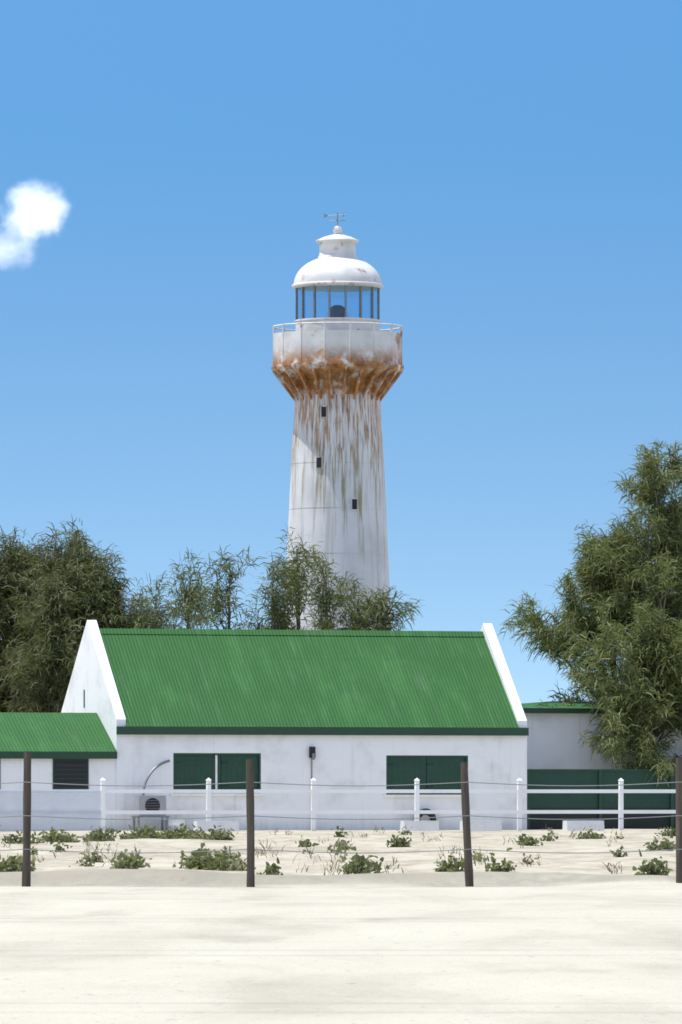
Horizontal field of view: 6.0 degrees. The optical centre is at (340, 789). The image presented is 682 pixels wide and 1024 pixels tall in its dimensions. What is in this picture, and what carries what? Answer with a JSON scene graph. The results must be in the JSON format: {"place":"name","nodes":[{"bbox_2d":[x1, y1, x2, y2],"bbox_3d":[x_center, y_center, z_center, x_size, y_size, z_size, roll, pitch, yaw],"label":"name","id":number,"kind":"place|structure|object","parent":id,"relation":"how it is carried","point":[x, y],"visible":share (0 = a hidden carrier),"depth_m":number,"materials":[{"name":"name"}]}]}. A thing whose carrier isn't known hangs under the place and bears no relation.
{"place":"outdoors","nodes":[
{"label":"outdoors","id":0,"kind":"place"},
{"bbox_2d":[0,712,116,830],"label":"annex building","id":1,"kind":"structure","parent":0,"point":[70,748],"depth_m":197.75,"materials":[{"name":"white"}]},
{"bbox_2d":[61,620,528,830],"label":"keepers house","id":2,"kind":"structure","parent":0,"point":[185,707],"depth_m":200.78,"materials":[{"name":"white"}]},
{"bbox_2d":[0,829,681,1023],"bbox_3d":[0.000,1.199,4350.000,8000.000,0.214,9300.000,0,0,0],"label":"ground","id":3,"kind":"structure","parent":0,"point":[574,934],"depth_m":57.73,"materials":[{"name":"beige sand"}]},
{"bbox_2d":[0,568,12,695],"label":"casuarina tree","id":4,"kind":"object","parent":3,"relation":"on","point":[1,627],"depth_m":212.38,"materials":[{"name":"green plant"}]},
{"bbox_2d":[0,526,44,711],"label":"casuarina tree","id":5,"kind":"object","parent":3,"relation":"on","point":[16,579],"depth_m":212.74,"materials":[{"name":"green plant"}]},
{"bbox_2d":[0,539,63,699],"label":"casuarina tree","id":6,"kind":"object","parent":3,"relation":"on","point":[31,575],"depth_m":215.19,"materials":[{"name":"green plant"}]},
{"bbox_2d":[0,567,89,712],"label":"casuarina tree","id":7,"kind":"object","parent":3,"relation":"on","point":[62,613],"depth_m":209.49,"materials":[{"name":"green plant"}]},
{"bbox_2d":[0,789,100,831],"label":"wall","id":8,"kind":"structure","parent":3,"relation":"on","point":[58,802],"depth_m":193.12,"materials":[{"name":"white paint"}]},
{"bbox_2d":[0,521,129,712],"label":"casuarina tree","id":9,"kind":"object","parent":3,"relation":"on","point":[61,562],"depth_m":211.50,"materials":[{"name":"green plant"}]},
{"bbox_2d":[29,514,138,665],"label":"casuarina tree","id":10,"kind":"object","parent":3,"relation":"on","point":[76,533],"depth_m":213.94,"materials":[{"name":"green plant"}]},
{"bbox_2d":[64,543,155,684],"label":"casuarina tree","id":11,"kind":"object","parent":3,"relation":"on","point":[108,620],"depth_m":210.57,"materials":[{"name":"green plant"}]},
{"bbox_2d":[106,574,161,628],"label":"casuarina tree","id":12,"kind":"object","parent":3,"relation":"on","point":[134,618],"depth_m":210.67,"materials":[{"name":"green plant"}]},
{"bbox_2d":[127,571,178,628],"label":"casuarina tree","id":13,"kind":"object","parent":3,"relation":"on","point":[161,621],"depth_m":212.38,"materials":[{"name":"green plant"}]},
{"bbox_2d":[132,796,187,830],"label":"air conditioner unit","id":14,"kind":"object","parent":3,"relation":"on","point":[144,803],"visible":0.73,"depth_m":197.28,"materials":[{"name":"paint"}]},
{"bbox_2d":[148,549,225,628],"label":"casuarina tree","id":15,"kind":"object","parent":3,"relation":"on","point":[196,602],"depth_m":211.44,"materials":[{"name":"green plant"}]},
{"bbox_2d":[191,544,290,629],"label":"casuarina tree","id":16,"kind":"object","parent":3,"relation":"on","point":[229,565],"depth_m":212.84,"materials":[{"name":"green plant"}]},
{"bbox_2d":[241,552,310,629],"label":"casuarina tree","id":17,"kind":"object","parent":3,"relation":"on","point":[277,597],"depth_m":211.96,"materials":[{"name":"green plant"}]},
{"bbox_2d":[255,526,347,629],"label":"casuarina tree","id":18,"kind":"object","parent":3,"relation":"on","point":[302,567],"depth_m":213.16,"materials":[{"name":"green plant"}]},
{"bbox_2d":[279,548,362,629],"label":"casuarina tree","id":19,"kind":"object","parent":3,"relation":"on","point":[319,601],"depth_m":212.07,"materials":[{"name":"green plant"}]},
{"bbox_2d":[0,825,670,874],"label":"dry tufts","id":20,"kind":"object","parent":3,"relation":"on","point":[433,838],"visible":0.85,"depth_m":106.45,"materials":[{"name":"plant"}]},
{"bbox_2d":[271,213,403,629],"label":"lighthouse","id":21,"kind":"object","parent":3,"relation":"on","point":[337,371],"visible":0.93,"depth_m":220.60,"materials":[{"name":"paint"}]},
{"bbox_2d":[0,823,675,875],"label":"scrub plants","id":22,"kind":"object","parent":3,"relation":"on","point":[359,864],"visible":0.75,"depth_m":102.84,"materials":[{"name":"green plant"}]},
{"bbox_2d":[22,752,681,886],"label":"timber posts","id":23,"kind":"object","parent":3,"relation":"on","point":[26,865],"visible":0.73,"depth_m":87.06,"materials":[{"name":"brown wood"}]},
{"bbox_2d":[0,782,681,852],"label":"post wires","id":24,"kind":"object","parent":23,"relation":"attached to","point":[341,819],"visible":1,"depth_m":86.93,"materials":[{"name":"grey metal"}]},
{"bbox_2d":[331,571,388,629],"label":"casuarina tree","id":25,"kind":"object","parent":3,"relation":"on","point":[359,606],"depth_m":212.64,"materials":[{"name":"green plant"}]},
{"bbox_2d":[342,585,424,630],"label":"casuarina tree","id":26,"kind":"object","parent":3,"relation":"on","point":[380,626],"depth_m":212.22,"materials":[{"name":"green plant"}]},
{"bbox_2d":[100,778,675,830],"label":"white rail fence","id":27,"kind":"object","parent":3,"relation":"on","point":[416,791],"visible":0.88,"depth_m":196.48,"materials":[{"name":"white wood"}]},
{"bbox_2d":[193,821,603,831],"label":"kerb blocks","id":28,"kind":"structure","parent":3,"relation":"on","point":[205,826],"depth_m":195.28,"materials":[{"name":"white concrete"}]},
{"bbox_2d":[419,808,435,820],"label":"bench","id":29,"kind":"object","parent":3,"relation":"on","point":[429,815],"visible":0.26,"depth_m":200.81,"materials":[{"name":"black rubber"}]},
{"bbox_2d":[497,517,678,702],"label":"casuarina tree","id":30,"kind":"object","parent":3,"relation":"on","point":[600,581],"depth_m":208.27,"materials":[{"name":"green plant"}]},
{"bbox_2d":[527,769,675,829],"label":"green screen fence","id":31,"kind":"object","parent":3,"relation":"on","point":[597,801],"visible":0.67,"depth_m":203.07,"materials":[{"name":"green metal"}]},
{"bbox_2d":[521,701,681,768],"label":"store building","id":32,"kind":"structure","parent":3,"relation":"on","point":[553,738],"depth_m":205.86,"materials":[{"name":"white paint"}]},
{"bbox_2d":[536,437,681,768],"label":"casuarina tree","id":33,"kind":"object","parent":3,"relation":"on","point":[646,489],"depth_m":207.35,"materials":[{"name":"green plant"}]},
{"bbox_2d":[555,591,681,787],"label":"casuarina tree","id":34,"kind":"object","parent":3,"relation":"on","point":[651,705],"depth_m":205.09,"materials":[{"name":"green plant"}]},
{"bbox_2d":[644,500,681,630],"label":"casuarina tree","id":35,"kind":"object","parent":3,"relation":"on","point":[675,587],"depth_m":212.69,"materials":[{"name":"green plant"}]},
{"bbox_2d":[0,0,681,702],"label":"sky","id":36,"kind":"structure","parent":0,"point":[508,173],"materials":[{"name":"blue"}]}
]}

